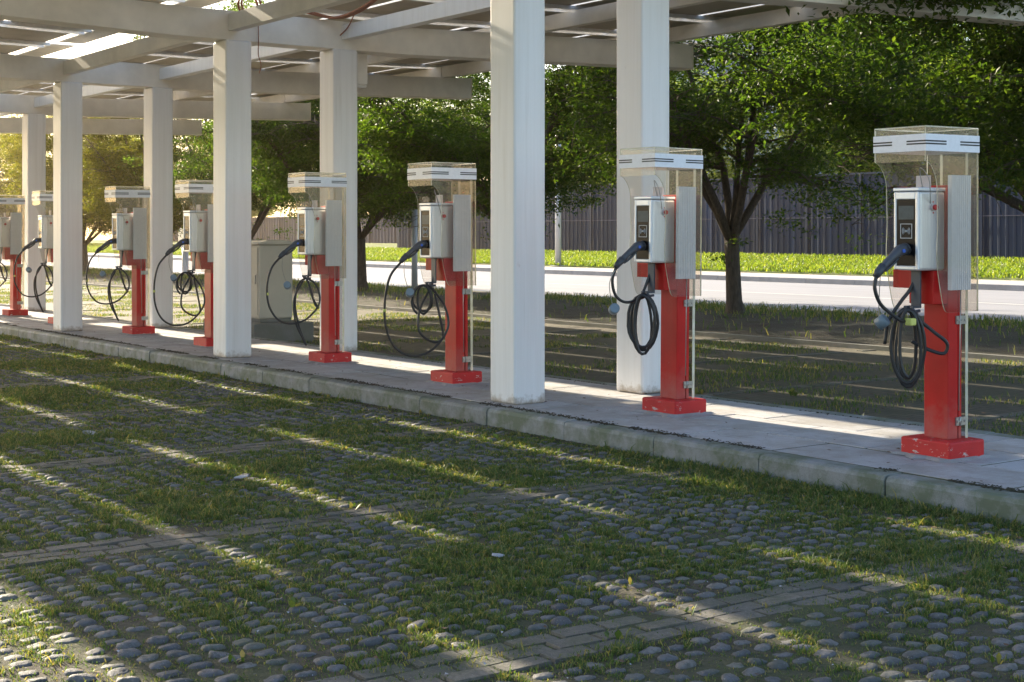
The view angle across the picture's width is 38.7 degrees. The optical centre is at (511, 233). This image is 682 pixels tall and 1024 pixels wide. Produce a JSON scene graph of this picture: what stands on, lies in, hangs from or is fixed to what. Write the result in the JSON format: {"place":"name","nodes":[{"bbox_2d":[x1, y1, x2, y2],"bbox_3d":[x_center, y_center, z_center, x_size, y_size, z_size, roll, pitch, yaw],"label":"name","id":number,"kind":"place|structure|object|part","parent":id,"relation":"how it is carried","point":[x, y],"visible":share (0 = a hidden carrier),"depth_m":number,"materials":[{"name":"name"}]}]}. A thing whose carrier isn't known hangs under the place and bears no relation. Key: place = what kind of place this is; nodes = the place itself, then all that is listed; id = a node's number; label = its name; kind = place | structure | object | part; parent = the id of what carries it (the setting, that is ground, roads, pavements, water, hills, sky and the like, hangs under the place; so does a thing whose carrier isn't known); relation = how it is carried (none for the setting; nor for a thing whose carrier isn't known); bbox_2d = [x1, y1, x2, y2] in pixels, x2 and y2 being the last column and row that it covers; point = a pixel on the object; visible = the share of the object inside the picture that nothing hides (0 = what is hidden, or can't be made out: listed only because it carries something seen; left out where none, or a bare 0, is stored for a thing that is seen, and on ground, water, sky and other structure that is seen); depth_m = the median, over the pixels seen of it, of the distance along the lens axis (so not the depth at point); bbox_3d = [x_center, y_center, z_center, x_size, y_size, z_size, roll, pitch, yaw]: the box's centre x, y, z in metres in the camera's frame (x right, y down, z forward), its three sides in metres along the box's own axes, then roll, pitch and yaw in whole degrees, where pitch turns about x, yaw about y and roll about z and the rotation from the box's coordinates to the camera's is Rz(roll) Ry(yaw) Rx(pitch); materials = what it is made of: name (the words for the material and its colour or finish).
{"place":"outdoors","nodes":[
{"label":"outdoors","id":0,"kind":"place"},
{"bbox_2d":[178,211,182,252],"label":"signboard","id":1,"kind":"object","parent":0,"point":[179,237],"visible":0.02,"depth_m":95.96},
{"bbox_2d":[178,248,193,273],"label":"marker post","id":2,"kind":"object","parent":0,"point":[185,267],"visible":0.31,"depth_m":56.69,"materials":[{"name":"white plastic"}]},
{"bbox_2d":[0,0,1016,239],"label":"sky","id":3,"kind":"structure","parent":0,"point":[117,39],"materials":[{"name":"white"}]},
{"bbox_2d":[0,340,1023,681],"bbox_3d":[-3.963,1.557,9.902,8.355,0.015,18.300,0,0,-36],"label":"parking lot","id":4,"kind":"structure","parent":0,"point":[708,660],"depth_m":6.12,"materials":[{"name":"grey stone"}]},
{"bbox_2d":[0,339,187,375],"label":"cobblestones","id":5,"kind":"structure","parent":4,"relation":"on","point":[34,355],"depth_m":18.51,"materials":[{"name":"stone"}]},
{"bbox_2d":[234,474,248,478],"bbox_3d":[-1.709,1.530,9.192,0.090,0.010,0.074,-5,5,8],"label":"scrap","id":6,"kind":"object","parent":4,"relation":"on","point":[242,476],"visible":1,"depth_m":9.18,"materials":[{"name":"white paper"}]},
{"bbox_2d":[492,553,504,556],"bbox_3d":[-0.065,1.529,6.948,0.074,0.010,0.062,3,1,45],"label":"scrap","id":7,"kind":"object","parent":4,"relation":"on","point":[496,555],"visible":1,"depth_m":6.94,"materials":[{"name":"white paper"}]},
{"bbox_2d":[2,330,1006,681],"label":"weeds","id":8,"kind":"object","parent":4,"relation":"on","point":[566,536],"visible":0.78,"depth_m":8.22,"materials":[{"name":"green plant"}]},
{"bbox_2d":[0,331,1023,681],"bbox_3d":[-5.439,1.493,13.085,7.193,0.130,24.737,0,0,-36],"label":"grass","id":9,"kind":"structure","parent":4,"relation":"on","point":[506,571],"depth_m":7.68,"materials":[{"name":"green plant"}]},
{"bbox_2d":[82,430,96,434],"bbox_3d":[-3.252,1.530,11.226,0.136,0.008,0.092,7,11,21],"label":"scrap","id":10,"kind":"object","parent":9,"relation":"on","point":[93,432],"visible":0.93,"depth_m":11.24,"materials":[{"name":"grey"}]},
{"bbox_2d":[0,343,1023,681],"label":"divider bricks","id":11,"kind":"object","parent":4,"relation":"on","point":[570,639],"visible":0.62,"depth_m":6.44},
{"bbox_2d":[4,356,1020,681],"bbox_3d":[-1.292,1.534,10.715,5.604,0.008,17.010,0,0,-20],"label":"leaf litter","id":12,"kind":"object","parent":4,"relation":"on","point":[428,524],"visible":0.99,"depth_m":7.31,"materials":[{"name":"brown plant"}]},
{"bbox_2d":[16,390,1022,677],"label":"paper flecks","id":13,"kind":"object","parent":4,"relation":"on","point":[412,624],"visible":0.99,"depth_m":7.15,"materials":[{"name":"white paper"}]},
{"bbox_2d":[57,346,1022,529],"bbox_3d":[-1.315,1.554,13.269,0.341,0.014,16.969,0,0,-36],"label":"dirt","id":14,"kind":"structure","parent":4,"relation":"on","point":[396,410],"depth_m":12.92,"materials":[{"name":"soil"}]},
{"bbox_2d":[0,305,1023,490],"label":"pavement","id":15,"kind":"structure","parent":0,"point":[616,406],"depth_m":11.37,"materials":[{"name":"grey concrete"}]},
{"bbox_2d":[0,195,31,316],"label":"charging station","id":16,"kind":"object","parent":15,"relation":"on","point":[11,238],"visible":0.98,"depth_m":24.95,"materials":[{"name":"red paint"}]},
{"bbox_2d":[13,191,52,324],"bbox_3d":[-7.204,0.371,22.623,1.001,2.072,0.506,0,0,-34],"label":"charging station","id":17,"kind":"object","parent":15,"relation":"on","point":[44,240],"visible":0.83,"depth_m":22.53,"materials":[{"name":"red paint"}]},
{"bbox_2d":[86,186,159,335],"bbox_3d":[-5.440,0.373,20.386,1.001,2.072,0.506,0,1,-36],"label":"charging station","id":18,"kind":"object","parent":15,"relation":"on","point":[128,240],"visible":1,"depth_m":20.35,"materials":[{"name":"red paint"}]},
{"bbox_2d":[153,180,212,347],"bbox_3d":[-3.944,0.371,18.142,1.014,2.072,0.506,0,0,-37],"label":"charging station","id":19,"kind":"object","parent":15,"relation":"on","point":[196,241],"visible":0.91,"depth_m":18.08,"materials":[{"name":"red paint"}]},
{"bbox_2d":[266,172,358,364],"bbox_3d":[-2.184,0.372,15.880,1.001,2.072,0.506,0,0,-35],"label":"charging station","id":20,"kind":"object","parent":15,"relation":"on","point":[318,243],"visible":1,"depth_m":15.84,"materials":[{"name":"red paint"}]},
{"bbox_2d":[383,162,488,385],"bbox_3d":[-0.719,0.372,13.665,1.014,2.072,0.506,0,0,-36],"label":"charging station","id":21,"kind":"object","parent":15,"relation":"on","point":[444,244],"visible":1,"depth_m":13.64,"materials":[{"name":"red paint"}]},
{"bbox_2d":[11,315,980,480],"bbox_3d":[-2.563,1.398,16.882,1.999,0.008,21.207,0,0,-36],"label":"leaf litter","id":22,"kind":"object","parent":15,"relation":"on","point":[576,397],"visible":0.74,"depth_m":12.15,"materials":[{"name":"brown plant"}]},
{"bbox_2d":[0,0,1023,404],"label":"solar carport","id":23,"kind":"object","parent":15,"relation":"on","point":[186,66],"visible":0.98,"depth_m":17.36,"materials":[{"name":"beige paint"}]},
{"bbox_2d":[608,147,715,416],"bbox_3d":[1.126,0.370,11.386,0.942,2.072,0.506,0,0,-37],"label":"charging station","id":24,"kind":"object","parent":15,"relation":"on","point":[661,250],"visible":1,"depth_m":11.34,"materials":[{"name":"red paint"}]},
{"bbox_2d":[873,125,995,462],"bbox_3d":[2.588,0.372,9.169,0.901,2.072,0.506,0,1,-34],"label":"charging station","id":25,"kind":"object","parent":15,"relation":"on","point":[928,257],"visible":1,"depth_m":9.11,"materials":[{"name":"red paint"}]},
{"bbox_2d":[0,278,1023,435],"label":"parking lot","id":26,"kind":"structure","parent":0,"point":[911,411],"depth_m":17.44,"materials":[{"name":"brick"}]},
{"bbox_2d":[203,318,313,341],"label":"concrete plinth","id":27,"kind":"structure","parent":26,"relation":"on","point":[277,331],"depth_m":20.89,"materials":[{"name":"grey concrete"}]},
{"bbox_2d":[251,240,292,321],"bbox_3d":[-3.751,0.680,21.596,0.620,1.185,1.220,0,0,-36],"label":"utility cabinet","id":28,"kind":"object","parent":27,"relation":"on","point":[264,255],"visible":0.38,"depth_m":21.10,"materials":[{"name":"grey metal"}]},
{"bbox_3d":[-3.824,0.683,21.210,0.030,0.980,0.520,0,0,-36],"label":"door","id":29,"kind":"part","parent":28,"relation":"part of","materials":[{"name":"beige paint"}]},
{"bbox_2d":[0,276,1023,361],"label":"planting strip edging","id":30,"kind":"object","parent":26,"relation":"on","point":[855,346],"depth_m":21.46,"materials":[{"name":"concrete"}]},
{"bbox_2d":[1,289,1023,421],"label":"bay divider","id":31,"kind":"object","parent":26,"relation":"on","point":[887,378],"visible":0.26,"depth_m":18.28,"materials":[{"name":"brick"}]},
{"bbox_2d":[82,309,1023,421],"bbox_3d":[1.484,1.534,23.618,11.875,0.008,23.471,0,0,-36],"label":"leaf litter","id":32,"kind":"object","parent":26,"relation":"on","point":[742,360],"visible":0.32,"depth_m":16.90,"materials":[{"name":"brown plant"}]},
{"bbox_2d":[0,265,1023,356],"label":"planting soil","id":33,"kind":"structure","parent":0,"point":[815,326],"depth_m":25.07,"materials":[{"name":"brown soil"}]},
{"bbox_2d":[0,133,21,215],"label":"shade tree","id":34,"kind":"object","parent":33,"relation":"on","point":[8,178],"visible":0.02,"depth_m":66.84,"materials":[{"name":"green plant"}]},
{"bbox_2d":[0,114,92,216],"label":"shade tree","id":35,"kind":"object","parent":33,"relation":"on","point":[9,159],"visible":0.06,"depth_m":61.70,"materials":[{"name":"green plant"}]},
{"bbox_2d":[0,114,181,272],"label":"shade tree","id":36,"kind":"object","parent":33,"relation":"on","point":[97,229],"visible":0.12,"depth_m":54.90,"materials":[{"name":"green plant"}]},
{"bbox_2d":[50,116,252,239],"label":"shade tree","id":37,"kind":"object","parent":33,"relation":"on","point":[106,155],"visible":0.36,"depth_m":48.54,"materials":[{"name":"green plant"}]},
{"bbox_2d":[112,0,315,246],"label":"shade tree","id":38,"kind":"object","parent":33,"relation":"on","point":[203,170],"visible":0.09,"depth_m":43.73,"materials":[{"name":"green plant"}]},
{"bbox_2d":[144,0,551,290],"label":"shade tree","id":39,"kind":"object","parent":33,"relation":"on","point":[301,156],"visible":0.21,"depth_m":37.62,"materials":[{"name":"green plant"}]},
{"bbox_2d":[411,209,417,288],"bbox_3d":[-2.625,0.440,39.286,0.323,2.200,0.323,0,0,-36],"label":"sign pole","id":40,"kind":"object","parent":33,"relation":"on","point":[414,273],"visible":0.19,"depth_m":39.22,"materials":[{"name":"grey metal"}]},
{"bbox_2d":[257,40,714,242],"bbox_3d":[-0.773,-3.194,34.425,10.574,9.688,11.299,0,0,-17],"label":"shade tree","id":41,"kind":"object","parent":33,"relation":"on","point":[405,141],"visible":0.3,"depth_m":31.59,"materials":[{"name":"green plant"}]},
{"bbox_2d":[545,13,958,314],"bbox_3d":[3.734,-3.592,27.837,9.757,10.485,9.508,0,0,18],"label":"shade tree","id":42,"kind":"object","parent":33,"relation":"on","point":[789,162],"visible":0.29,"depth_m":26.79,"materials":[{"name":"green plant"}]},
{"bbox_2d":[0,255,1023,320],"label":"road","id":43,"kind":"structure","parent":0,"point":[988,300],"depth_m":40.29,"materials":[{"name":"grey asphalt"}]},
{"bbox_2d":[0,264,1021,321],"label":"road gutter","id":44,"kind":"object","parent":43,"relation":"on","point":[724,305],"depth_m":30.35,"materials":[{"name":"grey concrete"}]},
{"bbox_2d":[21,254,1023,290],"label":"road kerb","id":45,"kind":"structure","parent":43,"relation":"on","point":[1004,287],"depth_m":47.63,"materials":[{"name":"grey concrete"}]},
{"bbox_2d":[47,260,1023,304],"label":"road marking","id":46,"kind":"object","parent":43,"relation":"on","point":[689,289],"depth_m":38.48,"materials":[{"name":"paint"}]},
{"bbox_2d":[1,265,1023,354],"bbox_3d":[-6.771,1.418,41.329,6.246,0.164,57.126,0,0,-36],"label":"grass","id":47,"kind":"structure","parent":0,"point":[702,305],"depth_m":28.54,"materials":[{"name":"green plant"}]},
{"bbox_2d":[87,240,1023,280],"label":"terrain","id":48,"kind":"structure","parent":0,"point":[385,245],"depth_m":55.60,"materials":[{"name":"green plant"}]},
{"bbox_2d":[173,215,396,242],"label":"metal fence","id":49,"kind":"object","parent":48,"relation":"on","point":[387,235],"visible":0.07,"depth_m":129.94,"materials":[{"name":"grey metal"}]},
{"bbox_2d":[550,135,564,265],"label":"street pole","id":50,"kind":"object","parent":48,"relation":"on","point":[557,242],"visible":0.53,"depth_m":63.10,"materials":[{"name":"grey metal"}]},
{"bbox_2d":[588,69,779,183],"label":"background tree","id":51,"kind":"object","parent":48,"relation":"on","point":[709,175],"depth_m":79.16,"materials":[{"name":"green plant"}]},
{"bbox_2d":[397,166,1023,257],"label":"metal fence","id":52,"kind":"object","parent":48,"relation":"on","point":[593,229],"visible":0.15,"depth_m":62.28,"materials":[{"name":"grey metal"}]},
{"bbox_2d":[918,30,1022,163],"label":"background tree","id":53,"kind":"object","parent":48,"relation":"on","point":[946,66],"depth_m":65.29,"materials":[{"name":"green plant"}]},
{"bbox_2d":[88,253,1023,284],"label":"path","id":54,"kind":"structure","parent":0,"point":[1010,282],"depth_m":50.81,"materials":[{"name":"grey concrete"}]},
{"bbox_2d":[177,255,981,337],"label":"ground","id":55,"kind":"structure","parent":0,"point":[689,330],"depth_m":60.54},
{"bbox_2d":[174,134,284,216],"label":"background tree","id":56,"kind":"object","parent":55,"relation":"on","point":[255,213],"visible":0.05,"depth_m":150.02,"materials":[{"name":"green plant"}]},
{"bbox_2d":[366,98,485,210],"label":"background tree","id":57,"kind":"object","parent":55,"relation":"on","point":[436,123],"visible":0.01,"depth_m":120.71,"materials":[{"name":"green plant"}]},
{"bbox_2d":[0,323,1023,525],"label":"kerb","id":58,"kind":"structure","parent":55,"relation":"on","point":[1005,504],"depth_m":10.60,"materials":[{"name":"concrete"}]},
{"bbox_2d":[0,304,1023,438],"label":"kerb","id":59,"kind":"structure","parent":55,"relation":"on","point":[864,417],"depth_m":12.23,"materials":[{"name":"concrete"}]},
{"bbox_2d":[18,322,1023,492],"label":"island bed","id":60,"kind":"object","parent":55,"relation":"on","point":[714,441],"depth_m":9.75,"materials":[{"name":"green plant"}]},
{"bbox_2d":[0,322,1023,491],"bbox_3d":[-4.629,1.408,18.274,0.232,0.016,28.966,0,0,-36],"label":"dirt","id":61,"kind":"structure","parent":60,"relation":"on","point":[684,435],"depth_m":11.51,"materials":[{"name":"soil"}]},
{"bbox_2d":[489,92,611,183],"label":"background tree","id":62,"kind":"object","parent":55,"relation":"on","point":[572,147],"visible":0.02,"depth_m":108.05,"materials":[{"name":"green plant"}]},
{"bbox_2d":[673,27,923,174],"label":"tree","id":63,"kind":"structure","parent":55,"relation":"on","point":[726,83],"depth_m":100.50,"materials":[{"name":"green plant"}]},
{"bbox_2d":[669,0,1023,242],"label":"shade tree","id":64,"kind":"object","parent":55,"relation":"on","point":[982,86],"visible":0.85,"depth_m":20.51,"materials":[{"name":"green plant"}]},
{"bbox_2d":[762,23,970,173],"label":"background tree","id":65,"kind":"object","parent":55,"relation":"on","point":[833,146],"visible":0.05,"depth_m":73.73,"materials":[{"name":"green plant"}]}
]}

